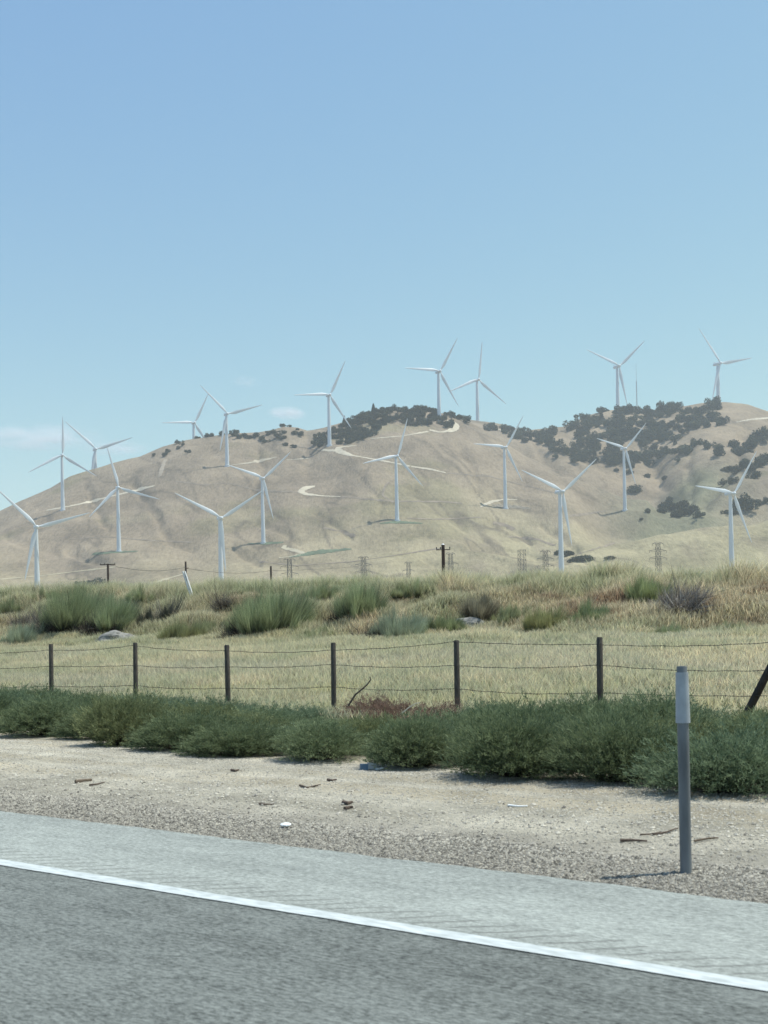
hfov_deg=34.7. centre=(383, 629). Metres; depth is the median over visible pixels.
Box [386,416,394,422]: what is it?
oak tree
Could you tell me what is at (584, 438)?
oak tree
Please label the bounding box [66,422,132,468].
wind turbine
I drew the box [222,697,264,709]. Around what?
green bush
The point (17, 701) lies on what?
green bush
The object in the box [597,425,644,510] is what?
wind turbine
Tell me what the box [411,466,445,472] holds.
dirt track
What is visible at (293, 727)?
green bush
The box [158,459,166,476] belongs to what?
dirt track
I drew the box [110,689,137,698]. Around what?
green bush
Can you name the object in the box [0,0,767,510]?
sky
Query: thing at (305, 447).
dirt track
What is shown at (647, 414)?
oak tree
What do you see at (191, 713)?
green bush
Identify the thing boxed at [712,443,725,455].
oak tree
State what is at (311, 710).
green bush
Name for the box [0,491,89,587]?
wind turbine
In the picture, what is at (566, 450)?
oak tree
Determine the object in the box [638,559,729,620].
dead brush
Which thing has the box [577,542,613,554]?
dirt track
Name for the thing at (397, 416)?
oak tree
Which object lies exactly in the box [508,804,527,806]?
white strip
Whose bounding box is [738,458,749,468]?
oak tree
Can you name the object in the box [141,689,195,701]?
green bush
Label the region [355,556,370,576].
power pylon
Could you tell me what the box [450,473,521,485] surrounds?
dirt track
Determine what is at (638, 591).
broom shrub
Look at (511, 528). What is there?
dirt track
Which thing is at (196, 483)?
dirt track
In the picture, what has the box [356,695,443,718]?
dry bush
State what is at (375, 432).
oak tree
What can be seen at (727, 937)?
road shoulder
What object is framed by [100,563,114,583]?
utility pole
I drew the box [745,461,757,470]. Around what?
oak tree
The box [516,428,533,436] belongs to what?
oak tree
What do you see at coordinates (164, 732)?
green bush
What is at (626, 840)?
wood stick
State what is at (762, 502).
oak tree
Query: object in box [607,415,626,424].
oak tree
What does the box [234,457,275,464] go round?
dirt track
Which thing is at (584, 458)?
oak tree
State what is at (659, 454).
oak tree
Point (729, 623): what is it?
grass tussock
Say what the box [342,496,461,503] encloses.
dirt track
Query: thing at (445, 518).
dirt track
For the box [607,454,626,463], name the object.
oak tree
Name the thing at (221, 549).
wind turbine
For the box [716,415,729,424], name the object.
oak tree
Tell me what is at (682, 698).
delineator post
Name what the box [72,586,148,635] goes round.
broom shrub
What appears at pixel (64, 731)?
green bush
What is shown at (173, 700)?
green bush
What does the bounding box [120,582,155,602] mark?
grass tussock
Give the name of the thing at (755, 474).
oak tree
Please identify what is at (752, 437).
oak tree
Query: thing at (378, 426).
oak tree
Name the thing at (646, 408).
oak tree
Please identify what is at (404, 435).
dirt track
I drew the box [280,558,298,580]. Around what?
power pylon
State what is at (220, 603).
dead brush
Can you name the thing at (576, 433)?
pine tree
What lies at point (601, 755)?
green bush
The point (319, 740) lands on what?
green bush
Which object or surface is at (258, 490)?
dirt track
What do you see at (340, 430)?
oak tree
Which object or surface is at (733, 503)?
oak tree
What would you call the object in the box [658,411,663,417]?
oak tree
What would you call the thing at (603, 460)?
oak tree
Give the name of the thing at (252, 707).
green bush
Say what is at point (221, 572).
overhead wire
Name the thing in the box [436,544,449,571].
utility pole
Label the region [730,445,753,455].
oak tree
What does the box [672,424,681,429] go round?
oak tree
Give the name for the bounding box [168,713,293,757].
green bush
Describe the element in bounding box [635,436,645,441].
oak tree
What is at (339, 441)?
oak tree
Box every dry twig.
[299,784,320,787]
[652,828,677,834]
[694,837,718,841]
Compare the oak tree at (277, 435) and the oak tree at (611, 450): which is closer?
the oak tree at (277, 435)
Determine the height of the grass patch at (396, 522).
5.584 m
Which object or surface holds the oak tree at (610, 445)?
on the hills
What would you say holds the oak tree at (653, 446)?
on the hills
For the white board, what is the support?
on the ground at (714, 858)
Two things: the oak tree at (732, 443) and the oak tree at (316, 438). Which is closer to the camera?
the oak tree at (316, 438)
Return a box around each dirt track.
[1,566,118,579]
[46,485,154,510]
[70,536,192,542]
[155,574,182,582]
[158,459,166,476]
[175,481,225,484]
[227,482,299,492]
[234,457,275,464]
[259,548,439,565]
[277,443,320,449]
[279,545,304,557]
[298,485,339,496]
[324,527,355,537]
[335,445,408,466]
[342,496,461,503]
[370,431,428,438]
[382,482,392,502]
[408,517,480,519]
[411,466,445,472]
[429,420,459,431]
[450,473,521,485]
[480,499,516,506]
[482,474,553,492]
[493,521,514,530]
[509,536,554,545]
[569,510,604,516]
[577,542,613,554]
[674,416,765,431]
[736,417,767,421]
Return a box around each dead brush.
[4,589,45,627]
[203,575,239,611]
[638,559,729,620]
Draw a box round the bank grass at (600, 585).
[0,553,767,646]
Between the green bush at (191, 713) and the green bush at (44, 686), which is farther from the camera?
the green bush at (44, 686)
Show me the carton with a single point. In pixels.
(367, 766)
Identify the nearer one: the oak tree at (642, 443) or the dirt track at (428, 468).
the dirt track at (428, 468)
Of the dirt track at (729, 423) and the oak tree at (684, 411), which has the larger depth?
the oak tree at (684, 411)
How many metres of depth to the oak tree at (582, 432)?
2420.78 m
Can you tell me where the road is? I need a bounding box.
[0,865,767,1023]
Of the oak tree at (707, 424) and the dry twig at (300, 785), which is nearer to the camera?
the dry twig at (300, 785)
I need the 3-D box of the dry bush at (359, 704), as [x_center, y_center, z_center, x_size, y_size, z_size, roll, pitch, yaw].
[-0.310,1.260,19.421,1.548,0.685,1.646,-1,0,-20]
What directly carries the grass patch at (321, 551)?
on the hills
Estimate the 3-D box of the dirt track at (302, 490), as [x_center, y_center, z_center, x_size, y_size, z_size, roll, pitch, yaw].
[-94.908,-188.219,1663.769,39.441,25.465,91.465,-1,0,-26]
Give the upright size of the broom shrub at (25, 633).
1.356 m
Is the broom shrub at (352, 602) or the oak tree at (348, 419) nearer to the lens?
the broom shrub at (352, 602)
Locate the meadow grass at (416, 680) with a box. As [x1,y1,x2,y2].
[0,621,767,721]
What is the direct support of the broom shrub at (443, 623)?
on the ground at (714, 858)
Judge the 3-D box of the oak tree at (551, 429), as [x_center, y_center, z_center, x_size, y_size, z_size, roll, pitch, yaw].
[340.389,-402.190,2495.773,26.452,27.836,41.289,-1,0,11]
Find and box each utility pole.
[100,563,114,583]
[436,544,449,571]
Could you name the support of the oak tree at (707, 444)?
on the hills
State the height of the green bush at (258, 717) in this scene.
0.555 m
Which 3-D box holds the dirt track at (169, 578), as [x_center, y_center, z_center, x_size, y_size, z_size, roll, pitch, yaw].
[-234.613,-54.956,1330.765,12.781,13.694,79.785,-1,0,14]
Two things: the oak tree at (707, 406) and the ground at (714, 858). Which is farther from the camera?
the oak tree at (707, 406)
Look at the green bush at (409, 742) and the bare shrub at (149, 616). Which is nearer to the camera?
the green bush at (409, 742)
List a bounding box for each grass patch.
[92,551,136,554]
[248,542,282,544]
[291,548,350,556]
[380,520,422,523]
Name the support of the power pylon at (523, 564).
on the hills
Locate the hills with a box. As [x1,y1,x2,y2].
[0,402,767,589]
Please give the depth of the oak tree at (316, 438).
1923.17 m
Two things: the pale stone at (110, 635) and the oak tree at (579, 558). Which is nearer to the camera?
the pale stone at (110, 635)
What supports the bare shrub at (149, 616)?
on the ground at (714, 858)
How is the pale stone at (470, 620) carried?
on the ground at (714, 858)
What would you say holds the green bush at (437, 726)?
on the ground at (714, 858)
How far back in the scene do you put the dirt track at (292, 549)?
1448.22 m
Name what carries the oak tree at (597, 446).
on the hills
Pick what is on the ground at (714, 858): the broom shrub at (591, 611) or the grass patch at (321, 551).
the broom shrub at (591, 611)
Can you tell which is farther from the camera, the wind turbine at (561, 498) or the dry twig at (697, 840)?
the wind turbine at (561, 498)
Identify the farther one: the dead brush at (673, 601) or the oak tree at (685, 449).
the oak tree at (685, 449)
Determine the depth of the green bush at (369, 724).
13.79 m
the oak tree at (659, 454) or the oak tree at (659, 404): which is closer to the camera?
the oak tree at (659, 454)
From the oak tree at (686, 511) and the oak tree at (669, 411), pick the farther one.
the oak tree at (669, 411)
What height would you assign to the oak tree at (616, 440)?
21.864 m
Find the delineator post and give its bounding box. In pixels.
[675,666,691,873]
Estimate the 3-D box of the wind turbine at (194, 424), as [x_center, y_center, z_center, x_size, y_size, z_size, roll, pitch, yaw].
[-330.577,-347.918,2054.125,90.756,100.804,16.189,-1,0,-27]
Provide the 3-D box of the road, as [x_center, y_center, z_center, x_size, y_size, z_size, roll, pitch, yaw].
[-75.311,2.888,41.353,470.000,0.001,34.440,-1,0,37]
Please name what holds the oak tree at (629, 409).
on the hills
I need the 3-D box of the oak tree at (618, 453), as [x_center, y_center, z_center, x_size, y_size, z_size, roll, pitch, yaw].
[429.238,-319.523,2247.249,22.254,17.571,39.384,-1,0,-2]
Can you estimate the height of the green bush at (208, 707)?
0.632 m
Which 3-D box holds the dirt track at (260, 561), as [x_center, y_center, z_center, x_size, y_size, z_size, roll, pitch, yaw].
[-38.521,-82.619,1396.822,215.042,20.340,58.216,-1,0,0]
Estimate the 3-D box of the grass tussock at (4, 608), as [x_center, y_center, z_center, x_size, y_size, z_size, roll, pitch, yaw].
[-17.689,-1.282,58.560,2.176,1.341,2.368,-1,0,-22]
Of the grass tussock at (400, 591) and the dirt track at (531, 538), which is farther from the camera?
the dirt track at (531, 538)
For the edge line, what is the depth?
5.46 m
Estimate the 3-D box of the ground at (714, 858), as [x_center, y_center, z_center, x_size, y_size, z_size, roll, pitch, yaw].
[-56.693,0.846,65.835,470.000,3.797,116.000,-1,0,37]
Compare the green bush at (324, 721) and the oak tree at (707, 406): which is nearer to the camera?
the green bush at (324, 721)
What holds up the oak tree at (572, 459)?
on the hills
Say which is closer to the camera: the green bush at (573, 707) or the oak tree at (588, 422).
the green bush at (573, 707)
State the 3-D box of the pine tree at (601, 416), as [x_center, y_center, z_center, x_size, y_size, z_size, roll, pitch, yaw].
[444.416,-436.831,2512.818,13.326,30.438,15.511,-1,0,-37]
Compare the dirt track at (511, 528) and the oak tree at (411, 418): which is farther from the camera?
the oak tree at (411, 418)
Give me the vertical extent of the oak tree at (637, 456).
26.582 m
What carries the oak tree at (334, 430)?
on the hills
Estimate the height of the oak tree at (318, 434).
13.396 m
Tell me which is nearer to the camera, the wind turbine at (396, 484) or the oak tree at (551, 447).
the wind turbine at (396, 484)
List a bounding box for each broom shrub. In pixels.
[0,619,53,644]
[23,578,125,633]
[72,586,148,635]
[154,614,212,640]
[217,569,323,638]
[319,575,396,624]
[346,596,437,637]
[422,612,467,632]
[455,588,503,620]
[521,602,572,631]
[569,597,611,622]
[619,569,677,603]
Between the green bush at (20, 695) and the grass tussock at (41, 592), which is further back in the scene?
the grass tussock at (41, 592)
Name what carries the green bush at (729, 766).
on the ground at (714, 858)
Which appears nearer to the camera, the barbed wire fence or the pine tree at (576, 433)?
the barbed wire fence
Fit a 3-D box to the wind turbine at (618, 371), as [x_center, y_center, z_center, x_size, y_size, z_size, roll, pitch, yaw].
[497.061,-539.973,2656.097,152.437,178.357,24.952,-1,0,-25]
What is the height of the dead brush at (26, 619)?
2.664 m
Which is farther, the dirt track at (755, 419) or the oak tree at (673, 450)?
the dirt track at (755, 419)
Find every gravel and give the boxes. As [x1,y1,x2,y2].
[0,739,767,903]
[0,789,767,903]
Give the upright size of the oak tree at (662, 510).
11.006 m
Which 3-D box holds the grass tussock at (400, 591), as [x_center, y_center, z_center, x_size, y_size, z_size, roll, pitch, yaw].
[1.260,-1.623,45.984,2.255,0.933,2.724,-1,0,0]
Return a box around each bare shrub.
[135,601,173,627]
[144,585,188,622]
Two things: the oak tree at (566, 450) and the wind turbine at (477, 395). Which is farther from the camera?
the wind turbine at (477, 395)
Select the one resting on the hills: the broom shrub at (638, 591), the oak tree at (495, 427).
the oak tree at (495, 427)
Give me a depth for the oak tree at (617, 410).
2531.27 m
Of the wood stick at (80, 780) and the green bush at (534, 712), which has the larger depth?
the green bush at (534, 712)
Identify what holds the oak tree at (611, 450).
on the hills
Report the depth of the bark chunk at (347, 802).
9.56 m
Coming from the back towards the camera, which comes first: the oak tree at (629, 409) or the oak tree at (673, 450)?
the oak tree at (629, 409)
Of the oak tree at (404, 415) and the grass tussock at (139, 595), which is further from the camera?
the oak tree at (404, 415)
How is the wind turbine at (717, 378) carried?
on the hills
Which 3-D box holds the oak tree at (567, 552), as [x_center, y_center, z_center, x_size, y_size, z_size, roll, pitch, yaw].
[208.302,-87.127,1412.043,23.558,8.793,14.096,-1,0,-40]
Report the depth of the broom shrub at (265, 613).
42.51 m
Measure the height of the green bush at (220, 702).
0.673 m
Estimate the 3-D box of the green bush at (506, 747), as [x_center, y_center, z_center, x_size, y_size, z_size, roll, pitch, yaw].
[1.166,0.954,11.213,1.498,0.897,1.705,-1,0,20]
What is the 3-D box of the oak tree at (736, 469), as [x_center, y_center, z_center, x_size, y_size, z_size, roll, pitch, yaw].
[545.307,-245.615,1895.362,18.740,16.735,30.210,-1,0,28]
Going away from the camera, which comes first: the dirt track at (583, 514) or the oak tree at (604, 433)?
the dirt track at (583, 514)
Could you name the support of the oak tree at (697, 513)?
on the hills
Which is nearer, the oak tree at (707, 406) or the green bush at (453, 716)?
the green bush at (453, 716)
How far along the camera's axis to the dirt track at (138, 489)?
1802.15 m
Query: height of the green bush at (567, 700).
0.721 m
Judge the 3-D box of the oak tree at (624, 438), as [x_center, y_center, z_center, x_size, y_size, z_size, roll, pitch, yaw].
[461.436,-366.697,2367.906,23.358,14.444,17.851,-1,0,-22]
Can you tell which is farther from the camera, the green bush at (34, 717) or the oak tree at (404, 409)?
the oak tree at (404, 409)
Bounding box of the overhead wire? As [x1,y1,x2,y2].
[111,562,388,572]
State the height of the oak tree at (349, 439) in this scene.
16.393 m
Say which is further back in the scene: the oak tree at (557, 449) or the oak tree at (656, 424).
the oak tree at (656, 424)
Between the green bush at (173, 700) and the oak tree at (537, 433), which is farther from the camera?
the oak tree at (537, 433)
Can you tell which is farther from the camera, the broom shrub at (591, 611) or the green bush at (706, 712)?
the broom shrub at (591, 611)
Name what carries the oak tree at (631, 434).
on the hills
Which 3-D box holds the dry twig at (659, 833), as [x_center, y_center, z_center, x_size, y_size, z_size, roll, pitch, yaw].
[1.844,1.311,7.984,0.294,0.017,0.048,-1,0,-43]
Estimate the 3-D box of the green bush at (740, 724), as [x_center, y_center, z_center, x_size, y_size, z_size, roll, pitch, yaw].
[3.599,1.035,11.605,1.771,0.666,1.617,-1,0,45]
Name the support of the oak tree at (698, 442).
on the hills
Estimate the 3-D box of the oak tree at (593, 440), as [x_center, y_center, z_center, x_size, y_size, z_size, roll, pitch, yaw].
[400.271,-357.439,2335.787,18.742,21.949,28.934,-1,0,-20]
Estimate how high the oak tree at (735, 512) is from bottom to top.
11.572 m
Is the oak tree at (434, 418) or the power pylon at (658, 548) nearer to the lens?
the power pylon at (658, 548)
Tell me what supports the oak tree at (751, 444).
on the hills
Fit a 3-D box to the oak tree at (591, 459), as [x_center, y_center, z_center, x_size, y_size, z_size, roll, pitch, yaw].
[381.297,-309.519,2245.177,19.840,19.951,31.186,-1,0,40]
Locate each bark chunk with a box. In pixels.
[342,800,352,804]
[343,805,352,809]
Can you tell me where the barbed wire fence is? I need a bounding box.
[0,637,767,711]
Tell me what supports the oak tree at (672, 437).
on the hills
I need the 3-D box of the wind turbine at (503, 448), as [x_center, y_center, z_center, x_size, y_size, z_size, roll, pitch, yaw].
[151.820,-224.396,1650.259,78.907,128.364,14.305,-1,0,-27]
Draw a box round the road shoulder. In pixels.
[0,811,767,981]
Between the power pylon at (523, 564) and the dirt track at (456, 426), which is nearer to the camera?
the power pylon at (523, 564)
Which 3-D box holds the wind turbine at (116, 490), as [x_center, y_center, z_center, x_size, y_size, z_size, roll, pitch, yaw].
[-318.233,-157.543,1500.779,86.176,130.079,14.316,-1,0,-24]
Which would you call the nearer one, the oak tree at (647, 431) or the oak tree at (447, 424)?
the oak tree at (447, 424)
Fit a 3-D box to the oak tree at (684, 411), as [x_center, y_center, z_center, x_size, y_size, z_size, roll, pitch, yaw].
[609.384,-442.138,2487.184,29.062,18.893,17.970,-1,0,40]
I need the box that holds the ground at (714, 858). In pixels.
[0,591,767,903]
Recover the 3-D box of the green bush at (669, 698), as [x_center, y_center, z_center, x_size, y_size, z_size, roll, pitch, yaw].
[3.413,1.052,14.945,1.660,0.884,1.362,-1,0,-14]
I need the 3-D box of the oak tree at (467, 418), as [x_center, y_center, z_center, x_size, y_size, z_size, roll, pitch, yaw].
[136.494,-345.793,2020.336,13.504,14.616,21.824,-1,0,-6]
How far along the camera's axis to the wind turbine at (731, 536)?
1274.59 m
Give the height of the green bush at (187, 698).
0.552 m
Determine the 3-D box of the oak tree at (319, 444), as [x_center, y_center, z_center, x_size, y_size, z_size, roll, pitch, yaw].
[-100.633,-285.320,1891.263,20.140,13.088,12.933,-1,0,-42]
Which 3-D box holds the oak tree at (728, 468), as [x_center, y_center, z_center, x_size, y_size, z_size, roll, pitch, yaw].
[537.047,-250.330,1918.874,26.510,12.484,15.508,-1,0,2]
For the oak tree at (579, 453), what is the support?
on the hills
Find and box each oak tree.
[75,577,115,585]
[273,433,282,436]
[313,432,323,436]
[313,435,322,440]
[315,440,323,446]
[331,426,337,432]
[335,439,345,443]
[337,427,349,433]
[340,429,355,435]
[343,417,356,425]
[345,435,354,443]
[351,419,362,424]
[352,424,362,430]
[357,435,366,439]
[362,427,374,432]
[363,428,378,435]
[364,414,376,419]
[371,423,381,428]
[374,407,383,412]
[381,408,392,414]
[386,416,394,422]
[395,406,408,412]
[395,413,402,419]
[401,412,415,419]
[403,416,413,421]
[406,420,415,425]
[417,405,427,409]
[431,415,441,420]
[443,422,453,427]
[449,411,456,417]
[463,415,471,422]
[490,425,497,430]
[500,425,511,430]
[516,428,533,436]
[534,431,547,437]
[537,435,543,442]
[543,434,555,444]
[545,425,557,434]
[547,438,563,445]
[548,443,561,450]
[552,447,561,452]
[558,550,574,555]
[561,443,576,453]
[562,418,579,427]
[565,425,575,430]
[566,554,594,562]
[569,439,584,447]
[569,455,580,462]
[573,429,585,435]
[574,413,590,419]
[574,449,587,458]
[576,435,588,442]
[578,424,586,429]
[580,455,588,461]
[582,418,592,427]
[586,416,597,423]
[587,431,608,438]
[588,436,600,444]
[588,455,598,462]
[592,443,601,450]
[596,406,609,412]
[598,418,609,426]
[598,457,609,462]
[602,447,619,452]
[604,451,610,457]
[606,439,621,446]
[606,458,621,464]
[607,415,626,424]
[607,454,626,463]
[610,437,623,444]
[612,404,624,413]
[612,451,625,457]
[621,436,629,440]
[622,404,640,414]
[625,461,634,467]
[626,414,644,423]
[626,420,638,425]
[626,484,642,492]
[627,431,635,437]
[629,427,645,436]
[632,450,643,462]
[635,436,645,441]
[636,405,650,412]
[636,418,650,426]
[638,439,648,446]
[640,427,654,433]
[642,457,654,464]
[643,411,658,417]
[643,450,654,457]
[644,432,654,440]
[644,444,657,449]
[647,423,668,430]
[648,449,664,458]
[651,419,665,426]
[655,401,665,411]
[657,501,666,507]
[657,507,667,512]
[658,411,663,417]
[663,407,676,415]
[665,402,683,409]
[665,445,682,454]
[665,496,672,502]
[665,502,675,511]
[666,422,677,427]
[666,433,682,440]
[670,508,682,517]
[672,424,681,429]
[675,414,685,422]
[675,500,689,508]
[677,406,691,413]
[678,427,689,433]
[678,506,699,515]
[679,444,692,454]
[683,414,699,421]
[683,421,701,428]
[686,406,697,413]
[687,504,698,512]
[689,420,700,428]
[691,438,703,445]
[692,510,705,517]
[696,406,706,413]
[703,404,713,409]
[703,422,710,426]
[703,440,716,448]
[704,396,720,404]
[704,407,720,418]
[706,416,717,421]
[708,401,722,409]
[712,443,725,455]
[715,420,722,425]
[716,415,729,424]
[717,478,727,484]
[720,465,733,470]
[726,508,738,514]
[727,476,738,484]
[728,439,739,446]
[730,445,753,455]
[731,464,741,473]
[732,492,759,510]
[732,498,738,507]
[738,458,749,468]
[741,439,757,449]
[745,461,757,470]
[745,471,761,478]
[747,434,767,442]
[751,428,767,438]
[754,456,766,467]
[757,499,766,504]
[759,452,767,461]
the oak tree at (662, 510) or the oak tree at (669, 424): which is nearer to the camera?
the oak tree at (662, 510)
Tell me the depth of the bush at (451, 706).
17.68 m
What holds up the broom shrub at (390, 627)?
on the ground at (714, 858)
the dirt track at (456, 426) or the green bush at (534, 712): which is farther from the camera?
the dirt track at (456, 426)
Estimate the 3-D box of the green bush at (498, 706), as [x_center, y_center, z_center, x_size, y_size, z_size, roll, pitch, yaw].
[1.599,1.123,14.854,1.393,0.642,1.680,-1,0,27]
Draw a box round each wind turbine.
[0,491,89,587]
[29,416,95,510]
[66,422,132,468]
[89,448,157,551]
[163,395,207,438]
[175,490,262,579]
[200,385,260,466]
[226,453,289,543]
[296,362,350,446]
[365,418,422,520]
[407,339,457,420]
[451,345,505,420]
[477,417,522,508]
[522,459,595,573]
[588,341,643,405]
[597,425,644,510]
[697,451,756,565]
[699,329,750,398]
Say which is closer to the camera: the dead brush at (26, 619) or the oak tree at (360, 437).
the dead brush at (26, 619)
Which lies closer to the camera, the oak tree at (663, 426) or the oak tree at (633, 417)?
the oak tree at (663, 426)
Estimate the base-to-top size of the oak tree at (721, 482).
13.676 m
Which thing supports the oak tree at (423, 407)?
on the hills
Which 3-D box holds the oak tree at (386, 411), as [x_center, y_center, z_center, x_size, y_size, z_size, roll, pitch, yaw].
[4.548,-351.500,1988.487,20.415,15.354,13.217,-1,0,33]
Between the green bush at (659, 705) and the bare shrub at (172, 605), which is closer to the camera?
the green bush at (659, 705)
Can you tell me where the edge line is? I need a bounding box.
[0,859,767,990]
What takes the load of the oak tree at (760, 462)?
on the hills
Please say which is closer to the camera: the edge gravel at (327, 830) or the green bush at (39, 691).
the edge gravel at (327, 830)
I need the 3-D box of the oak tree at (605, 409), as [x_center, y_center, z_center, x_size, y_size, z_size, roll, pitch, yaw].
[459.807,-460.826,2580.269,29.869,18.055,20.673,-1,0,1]
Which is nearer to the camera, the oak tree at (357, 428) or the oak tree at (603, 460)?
the oak tree at (357, 428)
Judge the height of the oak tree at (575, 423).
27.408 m
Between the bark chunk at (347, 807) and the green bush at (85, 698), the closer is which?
the bark chunk at (347, 807)
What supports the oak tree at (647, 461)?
on the hills
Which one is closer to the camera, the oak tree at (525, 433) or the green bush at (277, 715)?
the green bush at (277, 715)
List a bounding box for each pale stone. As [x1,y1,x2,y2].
[95,630,135,640]
[454,617,484,626]
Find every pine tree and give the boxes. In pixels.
[574,427,579,437]
[598,409,603,420]
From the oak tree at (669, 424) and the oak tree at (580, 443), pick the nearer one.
the oak tree at (580, 443)
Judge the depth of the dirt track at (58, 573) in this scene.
1424.03 m
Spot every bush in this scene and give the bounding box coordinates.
[0,682,47,703]
[0,683,27,697]
[0,688,17,722]
[0,690,93,738]
[5,696,30,707]
[16,681,66,699]
[18,680,78,697]
[47,693,145,739]
[54,687,101,701]
[60,689,107,706]
[69,682,177,746]
[79,685,122,698]
[100,690,164,703]
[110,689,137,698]
[121,700,250,751]
[134,689,197,712]
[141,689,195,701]
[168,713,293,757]
[169,694,203,703]
[170,694,248,717]
[170,704,216,718]
[177,689,248,710]
[213,706,290,731]
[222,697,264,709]
[231,707,308,728]
[232,698,310,720]
[266,714,371,763]
[267,700,342,721]
[271,721,330,731]
[299,717,354,726]
[330,690,412,719]
[331,716,374,724]
[337,705,399,754]
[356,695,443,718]
[357,705,468,770]
[358,713,472,763]
[389,697,468,722]
[422,704,501,728]
[433,688,576,780]
[451,692,527,718]
[477,698,548,718]
[490,693,574,724]
[533,695,702,786]
[539,687,642,720]
[543,691,593,706]
[544,699,673,733]
[583,687,715,728]
[620,711,767,798]
[621,683,722,717]
[632,706,743,746]
[644,690,745,725]
[695,707,767,743]
[715,699,767,722]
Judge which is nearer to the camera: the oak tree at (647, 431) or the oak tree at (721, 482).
the oak tree at (721, 482)
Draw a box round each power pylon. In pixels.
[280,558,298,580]
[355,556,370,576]
[403,561,413,578]
[445,552,457,572]
[518,551,526,574]
[537,550,552,571]
[649,542,666,573]
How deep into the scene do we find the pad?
1662.68 m
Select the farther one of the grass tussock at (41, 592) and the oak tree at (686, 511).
the oak tree at (686, 511)
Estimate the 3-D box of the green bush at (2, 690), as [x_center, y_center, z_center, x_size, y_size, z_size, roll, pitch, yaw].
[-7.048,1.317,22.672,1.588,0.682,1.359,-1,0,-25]
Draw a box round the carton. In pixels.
[360,762,382,769]
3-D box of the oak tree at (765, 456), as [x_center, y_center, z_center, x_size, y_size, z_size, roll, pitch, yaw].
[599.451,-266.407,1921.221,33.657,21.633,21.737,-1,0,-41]
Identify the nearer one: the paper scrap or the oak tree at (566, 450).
the paper scrap
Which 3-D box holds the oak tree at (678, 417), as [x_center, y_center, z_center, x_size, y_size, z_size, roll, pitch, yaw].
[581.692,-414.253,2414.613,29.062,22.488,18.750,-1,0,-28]
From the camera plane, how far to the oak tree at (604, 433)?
2378.76 m
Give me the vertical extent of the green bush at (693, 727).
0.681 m
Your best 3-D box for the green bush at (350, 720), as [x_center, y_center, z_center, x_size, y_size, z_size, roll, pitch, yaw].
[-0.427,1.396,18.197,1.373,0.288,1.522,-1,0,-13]
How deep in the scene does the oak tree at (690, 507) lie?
1742.26 m
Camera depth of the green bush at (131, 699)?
18.10 m
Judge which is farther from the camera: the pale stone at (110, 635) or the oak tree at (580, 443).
the oak tree at (580, 443)
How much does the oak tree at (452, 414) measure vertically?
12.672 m
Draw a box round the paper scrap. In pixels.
[280,822,290,826]
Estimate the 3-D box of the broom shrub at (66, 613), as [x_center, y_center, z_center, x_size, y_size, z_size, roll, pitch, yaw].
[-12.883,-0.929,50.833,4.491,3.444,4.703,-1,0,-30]
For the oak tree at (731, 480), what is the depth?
1794.03 m
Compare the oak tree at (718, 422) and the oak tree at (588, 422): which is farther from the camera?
the oak tree at (588, 422)
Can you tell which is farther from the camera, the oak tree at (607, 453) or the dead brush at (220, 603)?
the oak tree at (607, 453)
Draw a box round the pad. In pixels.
[493,504,531,508]
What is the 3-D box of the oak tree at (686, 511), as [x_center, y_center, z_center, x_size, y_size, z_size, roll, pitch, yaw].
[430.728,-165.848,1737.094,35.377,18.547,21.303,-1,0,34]
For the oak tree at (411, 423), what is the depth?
1942.89 m
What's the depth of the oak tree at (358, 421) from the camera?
1970.61 m
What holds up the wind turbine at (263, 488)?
on the hills
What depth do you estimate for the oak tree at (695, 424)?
2306.14 m
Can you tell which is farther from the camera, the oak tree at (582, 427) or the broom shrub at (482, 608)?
the oak tree at (582, 427)
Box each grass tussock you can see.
[0,592,28,615]
[28,585,81,601]
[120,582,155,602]
[192,616,231,632]
[302,623,341,638]
[304,580,347,601]
[389,575,434,598]
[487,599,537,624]
[647,620,687,633]
[703,618,752,629]
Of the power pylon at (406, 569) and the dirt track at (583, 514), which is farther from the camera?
the dirt track at (583, 514)
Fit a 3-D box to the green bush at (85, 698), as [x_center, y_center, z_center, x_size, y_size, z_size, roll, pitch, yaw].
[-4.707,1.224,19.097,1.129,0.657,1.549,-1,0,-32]
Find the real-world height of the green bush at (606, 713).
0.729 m
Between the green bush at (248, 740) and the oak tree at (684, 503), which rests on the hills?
the oak tree at (684, 503)
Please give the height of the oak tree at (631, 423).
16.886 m
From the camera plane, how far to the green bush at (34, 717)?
17.12 m
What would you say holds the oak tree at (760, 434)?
on the hills
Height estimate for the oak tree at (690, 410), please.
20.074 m
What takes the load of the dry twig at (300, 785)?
on the ground at (714, 858)
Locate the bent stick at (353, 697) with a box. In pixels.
[347,677,370,705]
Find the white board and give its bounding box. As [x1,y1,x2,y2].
[182,571,192,593]
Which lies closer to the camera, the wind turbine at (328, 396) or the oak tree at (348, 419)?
the wind turbine at (328, 396)
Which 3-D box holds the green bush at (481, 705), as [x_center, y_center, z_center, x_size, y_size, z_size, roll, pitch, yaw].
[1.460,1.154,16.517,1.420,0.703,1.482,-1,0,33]
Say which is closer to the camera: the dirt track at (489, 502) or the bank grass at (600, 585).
the bank grass at (600, 585)
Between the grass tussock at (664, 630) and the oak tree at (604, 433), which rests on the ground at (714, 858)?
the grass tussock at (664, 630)
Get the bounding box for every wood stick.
[74,778,91,782]
[620,839,646,841]
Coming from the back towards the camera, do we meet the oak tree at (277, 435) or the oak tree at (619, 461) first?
the oak tree at (619, 461)
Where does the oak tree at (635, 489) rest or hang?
on the hills
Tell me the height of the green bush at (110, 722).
0.839 m

